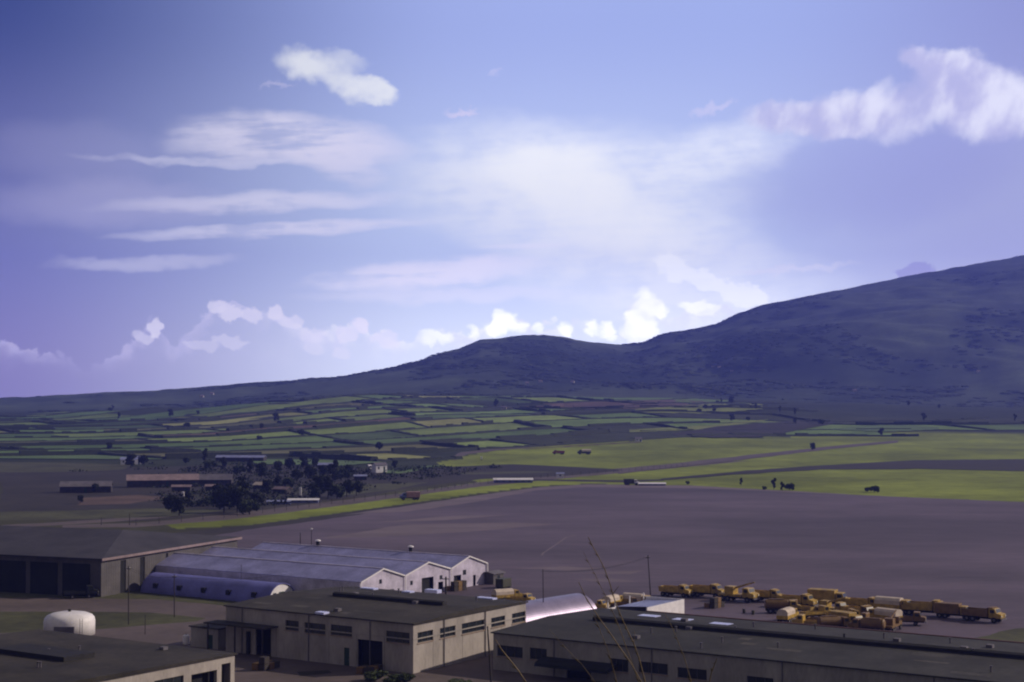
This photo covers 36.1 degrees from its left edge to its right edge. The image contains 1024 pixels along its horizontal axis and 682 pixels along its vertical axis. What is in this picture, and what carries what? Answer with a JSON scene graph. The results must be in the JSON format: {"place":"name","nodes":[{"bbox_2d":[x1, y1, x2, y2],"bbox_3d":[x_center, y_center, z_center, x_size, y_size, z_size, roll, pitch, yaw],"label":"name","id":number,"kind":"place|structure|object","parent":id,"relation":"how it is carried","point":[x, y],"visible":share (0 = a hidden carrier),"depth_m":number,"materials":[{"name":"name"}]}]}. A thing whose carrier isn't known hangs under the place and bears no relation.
{"place":"outdoors","nodes":[
{"label":"outdoors","id":0,"kind":"place"},
{"bbox_2d":[59,481,112,492],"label":"farm building","id":1,"kind":"structure","parent":0,"point":[79,486],"depth_m":762.08,"materials":[{"name":"metal"}]},
{"bbox_2d":[5,516,172,525],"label":"sandy track","id":2,"kind":"structure","parent":0,"point":[80,522],"depth_m":576.56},
{"bbox_2d":[0,612,204,632],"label":"lawn","id":3,"kind":"structure","parent":0,"point":[11,622],"depth_m":322.20,"materials":[{"name":"green plant"}]},
{"bbox_2d":[0,592,226,605],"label":"verge","id":4,"kind":"structure","parent":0,"point":[114,596],"depth_m":359.88,"materials":[{"name":"green plant"}]},
{"bbox_2d":[62,585,98,598],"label":"parked truck","id":5,"kind":"object","parent":4,"relation":"on","point":[89,591],"visible":1,"depth_m":356.62,"materials":[{"name":"metal"}]},
{"bbox_2d":[0,464,416,520],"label":"scrub land","id":6,"kind":"structure","parent":0,"point":[31,491],"depth_m":771.40,"materials":[{"name":"plant"}]},
{"bbox_2d":[0,508,222,519],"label":"olive grass","id":7,"kind":"structure","parent":6,"relation":"on","point":[93,514],"depth_m":616.59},
{"bbox_2d":[171,496,187,515],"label":"tree","id":8,"kind":"object","parent":7,"relation":"on","point":[177,505],"visible":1,"depth_m":608.75,"materials":[{"name":"green plant"}]},
{"bbox_2d":[78,495,165,504],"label":"olive grass","id":9,"kind":"structure","parent":6,"relation":"on","point":[126,499],"depth_m":709.24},
{"bbox_2d":[126,474,198,487],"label":"farm building","id":10,"kind":"structure","parent":6,"relation":"on","point":[142,480],"depth_m":810.60,"materials":[{"name":"metal"}]},
{"bbox_2d":[211,488,232,512],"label":"tree","id":11,"kind":"object","parent":6,"relation":"on","point":[220,499],"visible":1,"depth_m":624.72,"materials":[{"name":"green plant"}]},
{"bbox_2d":[226,486,248,512],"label":"tree","id":12,"kind":"object","parent":6,"relation":"on","point":[237,495],"visible":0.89,"depth_m":625.64,"materials":[{"name":"green plant"}]},
{"bbox_2d":[69,459,500,506],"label":"undergrowth","id":13,"kind":"object","parent":6,"relation":"on","point":[198,502],"visible":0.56,"depth_m":905.78,"materials":[{"name":"green plant"}]},
{"bbox_2d":[312,474,327,496],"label":"tree","id":14,"kind":"object","parent":6,"relation":"on","point":[319,479],"visible":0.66,"depth_m":728.54,"materials":[{"name":"green plant"}]},
{"bbox_2d":[331,466,351,480],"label":"tree","id":15,"kind":"object","parent":6,"relation":"on","point":[342,472],"visible":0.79,"depth_m":873.13,"materials":[{"name":"green plant"}]},
{"bbox_2d":[371,462,387,472],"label":"farm house","id":16,"kind":"structure","parent":6,"relation":"on","point":[379,467],"depth_m":971.97,"materials":[{"name":"white paint"}]},
{"bbox_2d":[344,482,427,494],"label":"olive grass","id":17,"kind":"structure","parent":6,"relation":"on","point":[384,487],"depth_m":806.13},
{"bbox_2d":[199,474,233,485],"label":"farm building","id":18,"kind":"structure","parent":0,"point":[214,478],"depth_m":821.25,"materials":[{"name":"metal"}]},
{"bbox_2d":[178,500,435,534],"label":"dirt track","id":19,"kind":"structure","parent":0,"point":[217,531],"depth_m":576.61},
{"bbox_2d":[203,586,528,673],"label":"warehouse","id":20,"kind":"structure","parent":0,"point":[395,630],"depth_m":272.71,"materials":[{"name":"beige concrete"}]},
{"bbox_2d":[263,629,270,653],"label":"bay door","id":21,"kind":"structure","parent":20,"relation":"in","point":[266,633],"depth_m":279.03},
{"bbox_2d":[304,622,325,635],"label":"window","id":22,"kind":"structure","parent":20,"relation":"in","point":[311,625],"depth_m":270.64,"materials":[{"name":"black glass"}]},
{"bbox_2d":[330,624,351,637],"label":"window","id":23,"kind":"structure","parent":20,"relation":"in","point":[342,628],"depth_m":267.42,"materials":[{"name":"black glass"}]},
{"bbox_2d":[362,639,381,664],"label":"loading door","id":24,"kind":"structure","parent":20,"relation":"in","point":[375,646],"depth_m":264.89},
{"bbox_2d":[385,631,409,644],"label":"window","id":25,"kind":"structure","parent":20,"relation":"in","point":[390,633],"depth_m":260.72,"materials":[{"name":"black glass"}]},
{"bbox_2d":[462,620,484,634],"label":"window","id":26,"kind":"structure","parent":20,"relation":"in","point":[480,622],"depth_m":273.36,"materials":[{"name":"black glass"}]},
{"bbox_2d":[62,461,741,527],"bbox_3d":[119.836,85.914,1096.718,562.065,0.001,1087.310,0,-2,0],"label":"perimeter road","id":27,"kind":"structure","parent":0,"point":[280,510],"depth_m":656.85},
{"bbox_2d":[371,464,620,486],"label":"ploughed field","id":28,"kind":"structure","parent":0,"point":[450,478],"depth_m":959.16,"materials":[{"name":"soil"}]},
{"bbox_2d":[453,444,569,459],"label":"field lane","id":29,"kind":"structure","parent":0,"point":[468,452],"depth_m":1306.91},
{"bbox_2d":[0,255,1023,603],"bbox_3d":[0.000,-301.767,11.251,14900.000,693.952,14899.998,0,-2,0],"label":"ground","id":30,"kind":"structure","parent":0,"point":[902,323],"depth_m":3303.62,"materials":[{"name":"plant"}]},
{"bbox_2d":[0,462,134,471],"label":"green plot","id":31,"kind":"object","parent":30,"relation":"on","point":[32,467],"visible":0.94,"depth_m":1059.43,"materials":[{"name":"green plant"}]},
{"bbox_2d":[0,455,162,458],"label":"green plot","id":32,"kind":"object","parent":30,"relation":"on","point":[79,457],"visible":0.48,"depth_m":1209.66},
{"bbox_2d":[0,525,241,596],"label":"hangar","id":33,"kind":"structure","parent":30,"relation":"on","point":[49,560],"depth_m":370.40,"materials":[{"name":"metal"}]},
{"bbox_2d":[0,560,25,592],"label":"sliding door","id":34,"kind":"structure","parent":33,"relation":"in","point":[12,573],"depth_m":367.58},
{"bbox_2d":[30,561,57,594],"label":"sliding door","id":35,"kind":"structure","parent":33,"relation":"in","point":[43,575],"depth_m":364.36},
{"bbox_2d":[62,563,89,595],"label":"sliding door","id":36,"kind":"structure","parent":33,"relation":"in","point":[75,576],"depth_m":361.26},
{"bbox_2d":[120,560,124,592],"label":"door","id":37,"kind":"structure","parent":33,"relation":"in","point":[122,564],"depth_m":367.04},
{"bbox_2d":[141,572,293,601],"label":"quonset hut","id":38,"kind":"object","parent":30,"relation":"on","point":[228,589],"visible":0.88,"depth_m":357.35,"materials":[{"name":"white paint"}]},
{"bbox_2d":[215,455,266,461],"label":"long shed","id":39,"kind":"structure","parent":30,"relation":"on","point":[233,458],"depth_m":1143.50,"materials":[{"name":"metal"}]},
{"bbox_2d":[238,498,260,513],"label":"tree","id":40,"kind":"object","parent":30,"relation":"on","point":[249,505],"visible":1,"depth_m":617.12,"materials":[{"name":"green plant"}]},
{"bbox_2d":[155,552,405,590],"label":"corrugated shed","id":41,"kind":"structure","parent":30,"relation":"on","point":[296,575],"depth_m":360.13,"materials":[{"name":"grey metal"}]},
{"bbox_2d":[253,459,374,465],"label":"green plot","id":42,"kind":"object","parent":30,"relation":"on","point":[272,461],"visible":0.47,"depth_m":1131.40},
{"bbox_2d":[201,546,451,591],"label":"corrugated shed","id":43,"kind":"structure","parent":30,"relation":"on","point":[420,576],"depth_m":371.68,"materials":[{"name":"grey metal"}]},
{"bbox_2d":[0,598,693,681],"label":"base yard","id":44,"kind":"structure","parent":30,"relation":"on","point":[473,670],"depth_m":285.84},
{"bbox_2d":[43,609,94,634],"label":"storage tank","id":45,"kind":"object","parent":44,"relation":"on","point":[75,622],"visible":0.87,"depth_m":298.53,"materials":[{"name":"metal"}]},
{"bbox_2d":[0,629,237,681],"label":"storehouse","id":46,"kind":"structure","parent":44,"relation":"on","point":[39,655],"depth_m":240.67,"materials":[{"name":"beige concrete"}]},
{"bbox_2d":[191,671,208,681],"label":"window","id":47,"kind":"structure","parent":46,"relation":"in","point":[200,677],"depth_m":242.96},
{"bbox_2d":[188,620,225,649],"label":"annex shed","id":48,"kind":"structure","parent":44,"relation":"on","point":[217,637],"depth_m":285.14,"materials":[{"name":"metal"}]},
{"bbox_2d":[252,656,279,670],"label":"crate stack","id":49,"kind":"object","parent":44,"relation":"on","point":[264,663],"visible":1,"depth_m":261.74,"materials":[{"name":"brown wood"}]},
{"bbox_2d":[356,664,382,673],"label":"crate stack","id":50,"kind":"object","parent":44,"relation":"on","point":[362,669],"visible":0.73,"depth_m":258.34,"materials":[{"name":"brown wood"}]},
{"bbox_2d":[363,669,388,680],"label":"bush","id":51,"kind":"object","parent":44,"relation":"on","point":[375,675],"visible":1,"depth_m":251.30,"materials":[{"name":"green plant"}]},
{"bbox_2d":[382,672,415,681],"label":"bush","id":52,"kind":"object","parent":44,"relation":"on","point":[404,677],"visible":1,"depth_m":249.05,"materials":[{"name":"green plant"}]},
{"bbox_2d":[490,608,1023,681],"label":"warehouse","id":53,"kind":"structure","parent":44,"relation":"on","point":[745,650],"depth_m":247.91,"materials":[{"name":"grey concrete"}]},
{"bbox_2d":[496,645,522,659],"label":"window","id":54,"kind":"structure","parent":53,"relation":"in","point":[511,651],"depth_m":261.10,"materials":[{"name":"black glass"}]},
{"bbox_2d":[529,647,546,660],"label":"window","id":55,"kind":"structure","parent":53,"relation":"in","point":[535,653],"depth_m":258.25,"materials":[{"name":"black glass"}]},
{"bbox_2d":[569,670,590,678],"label":"loading door","id":56,"kind":"structure","parent":53,"relation":"in","point":[575,674],"depth_m":254.30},
{"bbox_2d":[610,658,628,673],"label":"window","id":57,"kind":"structure","parent":53,"relation":"in","point":[622,666],"depth_m":249.57,"materials":[{"name":"black glass"}]},
{"bbox_2d":[637,661,667,675],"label":"window","id":58,"kind":"structure","parent":53,"relation":"in","point":[657,668],"depth_m":246.18,"materials":[{"name":"black glass"}]},
{"bbox_2d":[676,667,706,681],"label":"window","id":59,"kind":"structure","parent":53,"relation":"in","point":[699,674],"depth_m":242.54,"materials":[{"name":"black glass"}]},
{"bbox_2d":[145,463,683,522],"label":"wire fence","id":60,"kind":"object","parent":30,"relation":"on","point":[400,492],"visible":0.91,"depth_m":732.76,"materials":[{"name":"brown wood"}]},
{"bbox_2d":[460,471,548,473],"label":"green plot","id":61,"kind":"object","parent":30,"relation":"on","point":[521,472],"visible":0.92,"depth_m":972.16,"materials":[{"name":"green plant"}]},
{"bbox_2d":[493,478,532,482],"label":"shed","id":62,"kind":"structure","parent":30,"relation":"on","point":[513,480],"depth_m":852.10,"materials":[{"name":"white paint"}]},
{"bbox_2d":[28,271,1023,411],"bbox_3d":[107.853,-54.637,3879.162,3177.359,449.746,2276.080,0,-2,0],"label":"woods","id":63,"kind":"object","parent":30,"relation":"on","point":[240,400],"visible":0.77,"depth_m":3639.32,"materials":[{"name":"plant"}]},
{"bbox_2d":[218,484,1023,637],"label":"apron","id":64,"kind":"object","parent":30,"relation":"on","point":[969,553],"visible":0.65,"depth_m":492.47,"materials":[{"name":"asphalt"}]},
{"bbox_2d":[252,539,487,586],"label":"corrugated shed","id":65,"kind":"structure","parent":64,"relation":"on","point":[470,569],"depth_m":386.18,"materials":[{"name":"grey metal"}]},
{"bbox_2d":[326,522,554,537],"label":"worn patch","id":66,"kind":"object","parent":64,"relation":"on","point":[413,529],"visible":1,"depth_m":549.66,"materials":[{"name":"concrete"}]},
{"bbox_2d":[382,515,501,521],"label":"worn patch","id":67,"kind":"object","parent":64,"relation":"on","point":[445,518],"visible":1,"depth_m":595.81,"materials":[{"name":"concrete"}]},
{"bbox_2d":[447,580,466,591],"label":"crate stack","id":68,"kind":"object","parent":64,"relation":"on","point":[460,585],"visible":0.98,"depth_m":370.29,"materials":[{"name":"brown wood"}]},
{"bbox_2d":[483,570,505,584],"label":"hut","id":69,"kind":"object","parent":64,"relation":"on","point":[490,577],"visible":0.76,"depth_m":383.88,"materials":[{"name":"grey"}]},
{"bbox_2d":[496,577,510,588],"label":"cargo container","id":70,"kind":"object","parent":64,"relation":"on","point":[503,583],"visible":1,"depth_m":375.15,"materials":[{"name":"metal"}]},
{"bbox_2d":[491,588,522,598],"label":"parked truck","id":71,"kind":"object","parent":64,"relation":"on","point":[501,593],"visible":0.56,"depth_m":351.10,"materials":[{"name":"metal"}]},
{"bbox_2d":[521,566,597,569],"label":"worn patch","id":72,"kind":"object","parent":64,"relation":"on","point":[565,568],"visible":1,"depth_m":419.42,"materials":[{"name":"soil"}]},
{"bbox_2d":[526,593,596,621],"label":"quonset hut","id":73,"kind":"object","parent":64,"relation":"on","point":[554,605],"visible":0.39,"depth_m":316.55,"materials":[{"name":"silver metal"}]},
{"bbox_2d":[346,484,850,514],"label":"apron edge","id":74,"kind":"object","parent":64,"relation":"on","point":[450,502],"visible":1,"depth_m":746.83,"materials":[{"name":"concrete"}]},
{"bbox_2d":[607,593,683,613],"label":"white shed","id":75,"kind":"structure","parent":64,"relation":"on","point":[662,604],"depth_m":323.53,"materials":[{"name":"paint"}]},
{"bbox_2d":[658,584,693,597],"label":"parked truck","id":76,"kind":"object","parent":64,"relation":"on","point":[683,590],"visible":1,"depth_m":359.16,"materials":[{"name":"metal"}]},
{"bbox_2d":[689,583,723,596],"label":"parked truck","id":77,"kind":"object","parent":64,"relation":"on","point":[714,589],"visible":0.86,"depth_m":358.15,"materials":[{"name":"metal"}]},
{"bbox_2d":[704,597,724,608],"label":"crate stack","id":78,"kind":"object","parent":64,"relation":"on","point":[715,602],"visible":1,"depth_m":339.61,"materials":[{"name":"brown wood"}]},
{"bbox_2d":[718,582,759,602],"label":"parked truck","id":79,"kind":"object","parent":64,"relation":"on","point":[747,594],"visible":0.99,"depth_m":350.63,"materials":[{"name":"metal"}]},
{"bbox_2d":[755,588,781,600],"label":"parked truck","id":80,"kind":"object","parent":64,"relation":"on","point":[768,594],"visible":0.47,"depth_m":350.40,"materials":[{"name":"metal"}]},
{"bbox_2d":[764,598,801,613],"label":"parked truck","id":81,"kind":"object","parent":64,"relation":"on","point":[774,605],"visible":0.76,"depth_m":331.29,"materials":[{"name":"metal"}]},
{"bbox_2d":[776,607,798,622],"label":"parked truck","id":82,"kind":"object","parent":64,"relation":"on","point":[788,614],"visible":0.8,"depth_m":316.57,"materials":[{"name":"metal"}]},
{"bbox_2d":[777,593,818,605],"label":"parked truck","id":83,"kind":"object","parent":64,"relation":"on","point":[807,599],"visible":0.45,"depth_m":338.99,"materials":[{"name":"metal"}]},
{"bbox_2d":[791,614,817,624],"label":"parked truck","id":84,"kind":"object","parent":64,"relation":"on","point":[799,618],"visible":0.49,"depth_m":310.29,"materials":[{"name":"metal"}]},
{"bbox_2d":[800,605,829,617],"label":"parked truck","id":85,"kind":"object","parent":64,"relation":"on","point":[822,610],"visible":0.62,"depth_m":323.67,"materials":[{"name":"metal"}]},
{"bbox_2d":[807,588,849,604],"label":"parked truck","id":86,"kind":"object","parent":64,"relation":"on","point":[818,594],"visible":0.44,"depth_m":341.49,"materials":[{"name":"metal"}]},
{"bbox_2d":[816,597,845,609],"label":"parked truck","id":87,"kind":"object","parent":64,"relation":"on","point":[838,605],"visible":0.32,"depth_m":329.91,"materials":[{"name":"metal"}]},
{"bbox_2d":[817,615,851,626],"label":"parked truck","id":88,"kind":"object","parent":64,"relation":"on","point":[834,620],"visible":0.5,"depth_m":306.77,"materials":[{"name":"metal"}]},
{"bbox_2d":[828,610,862,620],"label":"parked truck","id":89,"kind":"object","parent":64,"relation":"on","point":[851,615],"visible":0.29,"depth_m":309.97,"materials":[{"name":"metal"}]},
{"bbox_2d":[841,605,872,612],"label":"parked truck","id":90,"kind":"object","parent":64,"relation":"on","point":[862,608],"visible":0.27,"depth_m":322.69,"materials":[{"name":"metal"}]},
{"bbox_2d":[845,596,875,607],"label":"parked truck","id":91,"kind":"object","parent":64,"relation":"on","point":[859,601],"visible":0.42,"depth_m":336.76,"materials":[{"name":"metal"}]},
{"bbox_2d":[847,617,885,629],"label":"parked truck","id":92,"kind":"object","parent":64,"relation":"on","point":[872,623],"visible":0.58,"depth_m":303.87,"materials":[{"name":"metal"}]},
{"bbox_2d":[868,607,902,618],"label":"parked truck","id":93,"kind":"object","parent":64,"relation":"on","point":[880,612],"visible":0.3,"depth_m":316.55,"materials":[{"name":"metal"}]},
{"bbox_2d":[874,596,912,614],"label":"parked truck","id":94,"kind":"object","parent":64,"relation":"on","point":[889,602],"visible":0.57,"depth_m":331.66,"materials":[{"name":"metal"}]},
{"bbox_2d":[884,610,902,630],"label":"parked truck","id":95,"kind":"object","parent":64,"relation":"on","point":[893,622],"visible":0.85,"depth_m":305.05,"materials":[{"name":"metal"}]},
{"bbox_2d":[901,611,926,625],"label":"parked truck","id":96,"kind":"object","parent":64,"relation":"on","point":[917,617],"visible":0.69,"depth_m":313.33,"materials":[{"name":"metal"}]},
{"bbox_2d":[903,599,942,615],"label":"parked truck","id":97,"kind":"object","parent":64,"relation":"on","point":[924,607],"visible":0.71,"depth_m":327.65,"materials":[{"name":"metal"}]},
{"bbox_2d":[934,602,968,618],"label":"parked truck","id":98,"kind":"object","parent":64,"relation":"on","point":[945,609],"visible":0.81,"depth_m":323.67,"materials":[{"name":"metal"}]},
{"bbox_2d":[961,606,1006,622],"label":"parked truck","id":99,"kind":"object","parent":64,"relation":"on","point":[994,614],"visible":1,"depth_m":318.35,"materials":[{"name":"metal"}]},
{"bbox_2d":[976,628,1023,641],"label":"yard grass","id":100,"kind":"structure","parent":64,"relation":"on","point":[1016,634],"depth_m":300.33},
{"bbox_2d":[565,400,703,408],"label":"brown plot","id":101,"kind":"object","parent":30,"relation":"on","point":[587,404],"visible":0.66,"depth_m":2405.89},
{"bbox_2d":[0,395,1023,458],"bbox_3d":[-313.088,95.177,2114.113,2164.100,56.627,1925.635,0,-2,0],"label":"fields","id":102,"kind":"structure","parent":0,"point":[503,426],"depth_m":1784.39,"materials":[{"name":"plant"}]},
{"bbox_2d":[0,392,1023,460],"bbox_3d":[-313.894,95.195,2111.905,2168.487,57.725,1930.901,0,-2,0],"label":"hedgerows","id":103,"kind":"object","parent":102,"relation":"on","point":[176,452],"visible":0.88,"depth_m":1751.48,"materials":[{"name":"green plant"}]},
{"bbox_2d":[0,0,1023,397],"label":"sky","id":104,"kind":"structure","parent":0,"point":[194,193],"materials":[{"name":"blue"}]},
{"bbox_2d":[484,479,663,483],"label":"dark strip","id":105,"kind":"object","parent":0,"point":[592,480],"visible":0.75,"depth_m":876.18,"materials":[{"name":"soil"}]},
{"bbox_2d":[588,537,645,681],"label":"dry stalk","id":106,"kind":"object","parent":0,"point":[625,627],"visible":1,"depth_m":7.91,"materials":[{"name":"plant"}]},
{"bbox_2d":[629,419,767,431],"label":"bright plot","id":107,"kind":"object","parent":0,"point":[674,429],"visible":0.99,"depth_m":1730.01,"materials":[{"name":"green plant"}]},
{"bbox_2d":[635,403,762,413],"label":"bright plot","id":108,"kind":"object","parent":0,"point":[720,409],"visible":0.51,"depth_m":2113.78,"materials":[{"name":"green plant"}]},
{"bbox_2d":[673,421,832,436],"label":"ploughed plot","id":109,"kind":"object","parent":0,"point":[767,425],"visible":0.88,"depth_m":1751.41,"materials":[{"name":"soil"}]},
{"bbox_2d":[619,440,897,473],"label":"pale runway","id":110,"kind":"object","parent":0,"point":[743,457],"visible":0.98,"depth_m":1210.36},
{"bbox_2d":[661,459,1023,479],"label":"dark verge","id":111,"kind":"structure","parent":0,"point":[1008,464],"depth_m":1054.91,"materials":[{"name":"plant"}]},
{"bbox_2d":[832,425,938,431],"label":"green plot","id":112,"kind":"object","parent":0,"point":[901,426],"visible":0.98,"depth_m":1760.57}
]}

